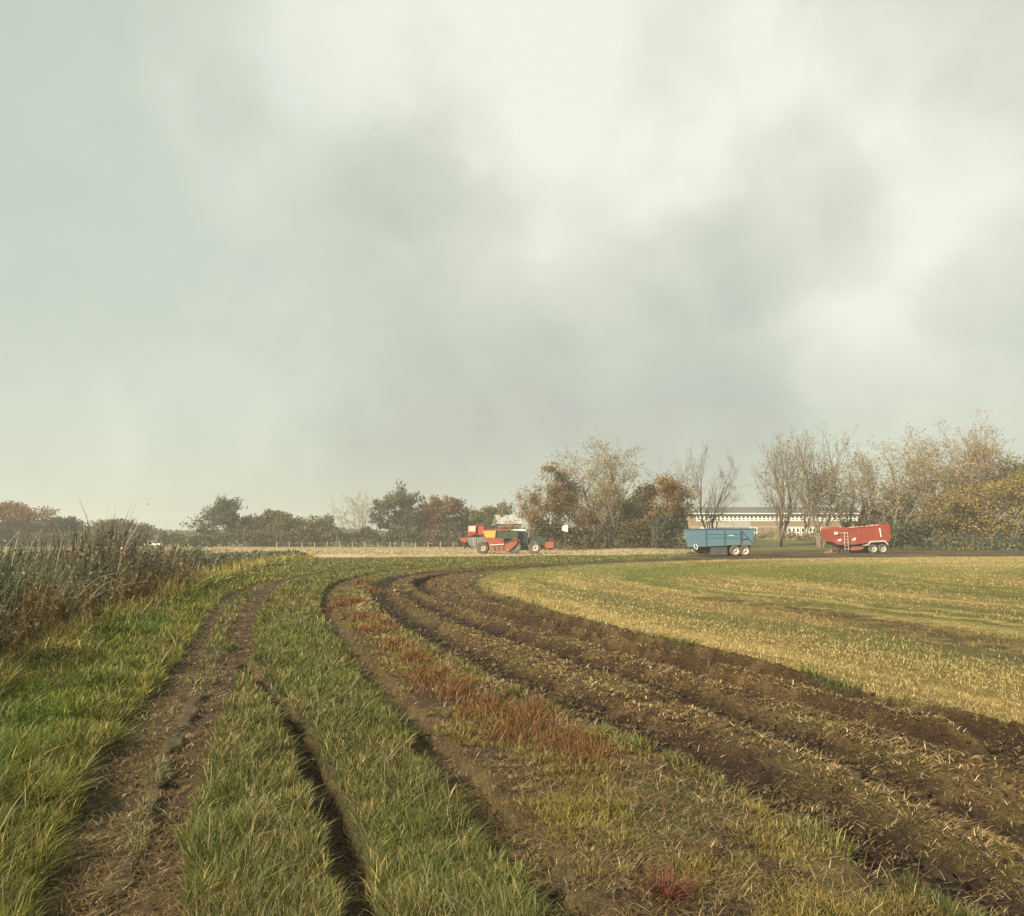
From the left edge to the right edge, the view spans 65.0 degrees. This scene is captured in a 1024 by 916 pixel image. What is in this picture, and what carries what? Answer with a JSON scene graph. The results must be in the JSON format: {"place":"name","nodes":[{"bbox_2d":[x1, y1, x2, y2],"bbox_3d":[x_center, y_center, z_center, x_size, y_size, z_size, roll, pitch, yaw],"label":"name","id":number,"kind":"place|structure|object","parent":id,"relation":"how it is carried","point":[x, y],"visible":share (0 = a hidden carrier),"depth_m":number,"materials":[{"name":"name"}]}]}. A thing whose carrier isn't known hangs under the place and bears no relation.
{"place":"outdoors","nodes":[
{"label":"outdoors","id":0,"kind":"place"},
{"bbox_2d":[29,564,596,915],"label":"farm track","id":1,"kind":"structure","parent":0,"point":[104,794],"depth_m":5.60,"materials":[{"name":"soil"}]},
{"bbox_2d":[0,542,694,557],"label":"bare field","id":2,"kind":"structure","parent":0,"point":[340,555],"depth_m":119.63,"materials":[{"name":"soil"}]},
{"bbox_2d":[144,541,161,545],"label":"parked car","id":3,"kind":"object","parent":2,"relation":"on","point":[152,542],"visible":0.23,"depth_m":194.21,"materials":[{"name":"white paint"}]},
{"bbox_2d":[280,515,325,545],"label":"broadleaf tree","id":4,"kind":"object","parent":2,"relation":"on","point":[298,521],"visible":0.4,"depth_m":217.32,"materials":[{"name":"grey plant"}]},
{"bbox_2d":[276,541,453,546],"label":"post fence","id":5,"kind":"object","parent":2,"relation":"on","point":[377,544],"visible":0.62,"depth_m":197.79,"materials":[{"name":"wood"}]},
{"bbox_2d":[459,523,519,553],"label":"potato harvester","id":6,"kind":"object","parent":2,"relation":"on","point":[492,540],"visible":0.97,"depth_m":99.72,"materials":[{"name":"orange paint"}]},
{"bbox_2d":[449,517,531,548],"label":"hedge","id":7,"kind":"object","parent":2,"relation":"on","point":[465,544],"visible":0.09,"depth_m":158.86,"materials":[{"name":"green plant"}]},
{"bbox_2d":[501,479,545,537],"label":"broadleaf tree","id":8,"kind":"object","parent":2,"relation":"on","point":[531,507],"visible":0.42,"depth_m":150.32,"materials":[{"name":"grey plant"}]},
{"bbox_2d":[508,529,558,553],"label":"tractor","id":9,"kind":"object","parent":2,"relation":"on","point":[535,545],"visible":0.87,"depth_m":100.29,"materials":[{"name":"green paint"}]},
{"bbox_2d":[513,460,589,549],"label":"broadleaf tree","id":10,"kind":"object","parent":2,"relation":"on","point":[555,491],"visible":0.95,"depth_m":138.91,"materials":[{"name":"brown plant"}]},
{"bbox_2d":[562,525,567,549],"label":"notice board","id":11,"kind":"object","parent":2,"relation":"on","point":[565,528],"visible":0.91,"depth_m":133.43,"materials":[{"name":"metal"}]},
{"bbox_2d":[541,479,605,548],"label":"broadleaf tree","id":12,"kind":"object","parent":2,"relation":"on","point":[577,518],"visible":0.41,"depth_m":152.01,"materials":[{"name":"brown plant"}]},
{"bbox_2d":[524,510,655,549],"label":"hedge","id":13,"kind":"object","parent":2,"relation":"on","point":[598,535],"visible":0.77,"depth_m":137.77,"materials":[{"name":"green plant"}]},
{"bbox_2d":[536,428,658,548],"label":"bare tree","id":14,"kind":"object","parent":2,"relation":"on","point":[611,488],"visible":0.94,"depth_m":138.74,"materials":[{"name":"brown plant"}]},
{"bbox_2d":[572,485,637,546],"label":"broadleaf tree","id":15,"kind":"object","parent":2,"relation":"on","point":[600,522],"visible":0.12,"depth_m":152.63,"materials":[{"name":"brown plant"}]},
{"bbox_2d":[585,453,654,545],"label":"bare tree","id":16,"kind":"object","parent":2,"relation":"on","point":[610,504],"visible":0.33,"depth_m":150.16,"materials":[{"name":"brown plant"}]},
{"bbox_2d":[606,482,664,547],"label":"broadleaf tree","id":17,"kind":"object","parent":2,"relation":"on","point":[630,520],"visible":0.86,"depth_m":137.28,"materials":[{"name":"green plant"}]},
{"bbox_2d":[623,478,672,547],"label":"broadleaf tree","id":18,"kind":"object","parent":2,"relation":"on","point":[653,489],"visible":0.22,"depth_m":139.70,"materials":[{"name":"brown plant"}]},
{"bbox_2d":[644,471,700,547],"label":"broadleaf tree","id":19,"kind":"object","parent":2,"relation":"on","point":[671,488],"visible":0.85,"depth_m":133.41,"materials":[{"name":"brown plant"}]},
{"bbox_2d":[639,499,706,548],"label":"shrub","id":20,"kind":"object","parent":2,"relation":"on","point":[661,531],"visible":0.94,"depth_m":132.88,"materials":[{"name":"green plant"}]},
{"bbox_2d":[642,453,703,545],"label":"bare tree","id":21,"kind":"object","parent":2,"relation":"on","point":[682,475],"visible":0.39,"depth_m":144.31,"materials":[{"name":"brown plant"}]},
{"bbox_2d":[2,540,1018,915],"bbox_3d":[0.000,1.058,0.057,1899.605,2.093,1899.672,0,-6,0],"label":"ground","id":22,"kind":"structure","parent":0,"point":[598,898],"depth_m":5.09,"materials":[{"name":"soil"}]},
{"bbox_2d":[13,571,53,644],"bbox_3d":[-7.290,2.363,12.238,0.448,1.274,0.526,1,-6,-11],"label":"dock plant","id":23,"kind":"object","parent":22,"relation":"on","point":[32,601],"visible":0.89,"depth_m":12.39,"materials":[{"name":"brown plant"}]},
{"bbox_2d":[0,500,92,546],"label":"broadleaf tree","id":24,"kind":"object","parent":22,"relation":"on","point":[12,516],"visible":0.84,"depth_m":210.27,"materials":[{"name":"brown plant"}]},
{"bbox_2d":[45,516,84,545],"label":"broadleaf tree","id":25,"kind":"object","parent":22,"relation":"on","point":[60,522],"visible":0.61,"depth_m":216.21,"materials":[{"name":"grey plant"}]},
{"bbox_2d":[57,596,73,626],"bbox_3d":[-7.905,2.838,14.295,0.348,0.766,0.204,-2,-6,18],"label":"dock plant","id":26,"kind":"object","parent":22,"relation":"on","point":[63,612],"visible":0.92,"depth_m":14.28,"materials":[{"name":"brown plant"}]},
{"bbox_2d":[0,526,153,546],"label":"hedge","id":27,"kind":"object","parent":22,"relation":"on","point":[30,537],"visible":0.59,"depth_m":206.24,"materials":[{"name":"green plant"}]},
{"bbox_2d":[3,607,175,689],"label":"bank weeds","id":28,"kind":"object","parent":22,"relation":"on","point":[52,657],"visible":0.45,"depth_m":10.00,"materials":[{"name":"green plant"}]},
{"bbox_2d":[64,518,141,545],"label":"broadleaf tree","id":29,"kind":"object","parent":22,"relation":"on","point":[105,525],"visible":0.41,"depth_m":221.88,"materials":[{"name":"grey plant"}]},
{"bbox_2d":[110,577,125,609],"bbox_3d":[-8.709,3.076,17.810,0.467,0.899,0.233,-5,-7,38],"label":"dock plant","id":30,"kind":"object","parent":22,"relation":"on","point":[122,596],"visible":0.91,"depth_m":17.72,"materials":[{"name":"brown plant"}]},
{"bbox_2d":[127,522,160,545],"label":"broadleaf tree","id":31,"kind":"object","parent":22,"relation":"on","point":[142,527],"visible":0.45,"depth_m":224.03,"materials":[{"name":"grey plant"}]},
{"bbox_2d":[0,496,313,659],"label":"tall reeds","id":32,"kind":"object","parent":22,"relation":"on","point":[27,568],"visible":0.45,"depth_m":19.77,"materials":[{"name":"brown plant"}]},
{"bbox_2d":[0,547,317,915],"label":"bank grass","id":33,"kind":"structure","parent":22,"relation":"on","point":[44,783],"depth_m":7.96,"materials":[{"name":"green plant"}]},
{"bbox_2d":[71,573,153,620],"bbox_3d":[-7.615,2.662,15.241,1.471,0.994,0.908,-1,-6,11],"label":"bramble","id":34,"kind":"object","parent":33,"relation":"on","point":[87,603],"visible":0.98,"depth_m":15.29,"materials":[{"name":"brown plant"}]},
{"bbox_2d":[156,529,214,546],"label":"hedge","id":35,"kind":"object","parent":22,"relation":"on","point":[200,539],"visible":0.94,"depth_m":203.11,"materials":[{"name":"green plant"}]},
{"bbox_2d":[179,493,255,546],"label":"oak tree","id":36,"kind":"object","parent":22,"relation":"on","point":[222,512],"visible":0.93,"depth_m":208.94,"materials":[{"name":"green plant"}]},
{"bbox_2d":[207,523,317,546],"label":"hedge","id":37,"kind":"object","parent":22,"relation":"on","point":[248,536],"visible":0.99,"depth_m":204.35,"materials":[{"name":"green plant"}]},
{"bbox_2d":[241,508,294,546],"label":"broadleaf tree","id":38,"kind":"object","parent":22,"relation":"on","point":[268,518],"visible":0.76,"depth_m":211.21,"materials":[{"name":"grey plant"}]},
{"bbox_2d":[316,514,335,545],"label":"broadleaf tree","id":39,"kind":"object","parent":22,"relation":"on","point":[327,523],"visible":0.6,"depth_m":215.31,"materials":[{"name":"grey plant"}]},
{"bbox_2d":[326,493,377,543],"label":"bare tree","id":40,"kind":"object","parent":22,"relation":"on","point":[362,520],"visible":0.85,"depth_m":213.96,"materials":[{"name":"beige plant"}]},
{"bbox_2d":[307,521,467,546],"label":"hedge","id":41,"kind":"object","parent":22,"relation":"on","point":[398,534],"visible":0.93,"depth_m":205.28,"materials":[{"name":"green plant"}]},
{"bbox_2d":[368,479,427,546],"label":"broadleaf tree","id":42,"kind":"object","parent":22,"relation":"on","point":[404,516],"visible":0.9,"depth_m":209.50,"materials":[{"name":"green plant"}]},
{"bbox_2d":[411,494,469,546],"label":"broadleaf tree","id":43,"kind":"object","parent":22,"relation":"on","point":[438,511],"visible":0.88,"depth_m":210.48,"materials":[{"name":"brown plant"}]},
{"bbox_2d":[322,578,633,784],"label":"red weeds","id":44,"kind":"object","parent":22,"relation":"on","point":[524,711],"visible":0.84,"depth_m":8.01,"materials":[{"name":"red leaf"}]},
{"bbox_2d":[453,499,514,545],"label":"broadleaf tree","id":45,"kind":"object","parent":22,"relation":"on","point":[473,517],"visible":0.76,"depth_m":214.00,"materials":[{"name":"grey plant"}]},
{"bbox_2d":[2,553,998,915],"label":"track grass","id":46,"kind":"structure","parent":22,"relation":"on","point":[264,821],"depth_m":5.21,"materials":[{"name":"green plant"}]},
{"bbox_2d":[494,515,521,528],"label":"barn","id":47,"kind":"structure","parent":22,"relation":"on","point":[497,522],"depth_m":213.29,"materials":[{"name":"grey metal"}]},
{"bbox_2d":[1,567,1023,915],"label":"straw litter","id":48,"kind":"object","parent":22,"relation":"on","point":[531,803],"visible":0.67,"depth_m":5.38,"materials":[{"name":"beige plant"}]},
{"bbox_2d":[8,525,1023,542],"bbox_3d":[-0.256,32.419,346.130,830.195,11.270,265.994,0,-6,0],"label":"woods","id":49,"kind":"object","parent":22,"relation":"on","point":[188,532],"visible":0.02,"depth_m":413.82,"materials":[{"name":"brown plant"}]},
{"bbox_2d":[330,564,945,915],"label":"verge grass","id":50,"kind":"structure","parent":22,"relation":"on","point":[589,813],"depth_m":4.93,"materials":[{"name":"plant"}]},
{"bbox_2d":[600,856,725,913],"bbox_3d":[0.719,2.035,3.891,0.593,0.182,0.708,-4,-7,33],"label":"red plant","id":51,"kind":"object","parent":22,"relation":"on","point":[664,891],"visible":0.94,"depth_m":3.88,"materials":[{"name":"red leaf"}]},
{"bbox_2d":[681,436,751,528],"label":"bare tree","id":52,"kind":"object","parent":22,"relation":"on","point":[719,498],"visible":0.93,"depth_m":141.16,"materials":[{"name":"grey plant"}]},
{"bbox_2d":[753,527,788,539],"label":"palisade fence","id":53,"kind":"object","parent":22,"relation":"on","point":[774,532],"visible":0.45,"depth_m":185.19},
{"bbox_2d":[679,507,868,539],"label":"school building","id":54,"kind":"structure","parent":22,"relation":"on","point":[744,517],"depth_m":204.39,"materials":[{"name":"brick"}]},
{"bbox_2d":[750,432,803,545],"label":"bare tree","id":55,"kind":"object","parent":22,"relation":"on","point":[781,498],"visible":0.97,"depth_m":149.88,"materials":[{"name":"brown plant"}]},
{"bbox_2d":[754,531,823,540],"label":"hedge","id":56,"kind":"object","parent":22,"relation":"on","point":[759,536],"visible":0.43,"depth_m":164.72,"materials":[{"name":"green plant"}]},
{"bbox_2d":[779,445,824,539],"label":"bare tree","id":57,"kind":"object","parent":22,"relation":"on","point":[808,521],"visible":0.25,"depth_m":171.75,"materials":[{"name":"brown plant"}]},
{"bbox_2d":[779,420,857,547],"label":"bare tree","id":58,"kind":"object","parent":22,"relation":"on","point":[822,484],"visible":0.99,"depth_m":147.82,"materials":[{"name":"brown plant"}]},
{"bbox_2d":[825,456,870,527],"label":"bare tree","id":59,"kind":"object","parent":22,"relation":"on","point":[851,513],"visible":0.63,"depth_m":158.16,"materials":[{"name":"brown plant"}]},
{"bbox_2d":[835,516,880,527],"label":"hedge","id":60,"kind":"object","parent":22,"relation":"on","point":[868,523],"visible":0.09,"depth_m":151.48,"materials":[{"name":"green plant"}]},
{"bbox_2d":[826,443,921,524],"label":"bare tree","id":61,"kind":"object","parent":22,"relation":"on","point":[866,474],"visible":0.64,"depth_m":167.15,"materials":[{"name":"brown plant"}]},
{"bbox_2d":[846,488,904,545],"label":"shrub","id":62,"kind":"object","parent":22,"relation":"on","point":[878,513],"visible":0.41,"depth_m":155.34,"materials":[{"name":"brown plant"}]},
{"bbox_2d":[870,477,930,544],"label":"broadleaf tree","id":63,"kind":"object","parent":22,"relation":"on","point":[901,518],"visible":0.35,"depth_m":155.23,"materials":[{"name":"brown plant"}]},
{"bbox_2d":[832,423,973,547],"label":"bare tree","id":64,"kind":"object","parent":22,"relation":"on","point":[907,493],"visible":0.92,"depth_m":146.47,"materials":[{"name":"brown plant"}]},
{"bbox_2d":[859,433,974,516],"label":"bare tree","id":65,"kind":"object","parent":22,"relation":"on","point":[930,484],"visible":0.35,"depth_m":163.39,"materials":[{"name":"brown plant"}]},
{"bbox_2d":[872,410,1020,548],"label":"bare tree","id":66,"kind":"object","parent":22,"relation":"on","point":[982,456],"visible":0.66,"depth_m":148.00,"materials":[{"name":"brown plant"}]},
{"bbox_2d":[926,426,1015,519],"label":"bare tree","id":67,"kind":"object","parent":22,"relation":"on","point":[994,439],"visible":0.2,"depth_m":159.44,"materials":[{"name":"brown plant"}]},
{"bbox_2d":[930,463,1023,549],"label":"broadleaf tree","id":68,"kind":"object","parent":22,"relation":"on","point":[1016,487],"visible":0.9,"depth_m":137.33,"materials":[{"name":"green plant"}]},
{"bbox_2d":[967,449,1023,548],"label":"broadleaf tree","id":69,"kind":"object","parent":22,"relation":"on","point":[1016,465],"visible":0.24,"depth_m":151.43,"materials":[{"name":"brown plant"}]},
{"bbox_2d":[0,0,1023,541],"label":"sky","id":70,"kind":"structure","parent":0,"point":[292,256],"materials":[{"name":"grey"}]},
{"bbox_2d":[345,589,949,914],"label":"dead grass","id":71,"kind":"structure","parent":0,"point":[625,746],"depth_m":6.01,"materials":[{"name":"plant"}]},
{"bbox_2d":[368,549,1023,915],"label":"mud track","id":72,"kind":"structure","parent":0,"point":[950,736],"depth_m":7.88,"materials":[{"name":"soil"}]},
{"bbox_2d":[44,580,1023,915],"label":"mud clods","id":73,"kind":"object","parent":72,"relation":"on","point":[950,876],"visible":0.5,"depth_m":5.89,"materials":[{"name":"soil"}]},
{"bbox_2d":[683,528,754,555],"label":"farm trailer","id":74,"kind":"object","parent":72,"relation":"on","point":[714,541],"visible":0.99,"depth_m":85.89,"materials":[{"name":"blue paint"}]},
{"bbox_2d":[821,524,890,552],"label":"farm trailer","id":75,"kind":"object","parent":72,"relation":"on","point":[873,538],"visible":0.96,"depth_m":102.83,"materials":[{"name":"red paint"}]},
{"bbox_2d":[879,506,1023,549],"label":"hedge","id":76,"kind":"object","parent":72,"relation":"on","point":[921,531],"visible":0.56,"depth_m":139.52,"materials":[{"name":"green plant"}]},
{"bbox_2d":[910,485,996,549],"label":"broadleaf tree","id":77,"kind":"object","parent":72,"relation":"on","point":[950,507],"visible":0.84,"depth_m":138.35,"materials":[{"name":"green plant"}]},
{"bbox_2d":[932,532,1023,550],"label":"fence","id":78,"kind":"object","parent":72,"relation":"on","point":[983,538],"visible":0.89,"depth_m":127.29,"materials":[{"name":"brown wood"}]},
{"bbox_2d":[475,556,1023,723],"bbox_3d":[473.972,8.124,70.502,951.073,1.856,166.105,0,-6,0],"label":"stubble field","id":79,"kind":"structure","parent":0,"point":[936,636],"depth_m":19.36,"materials":[{"name":"yellow plant"}]}
]}

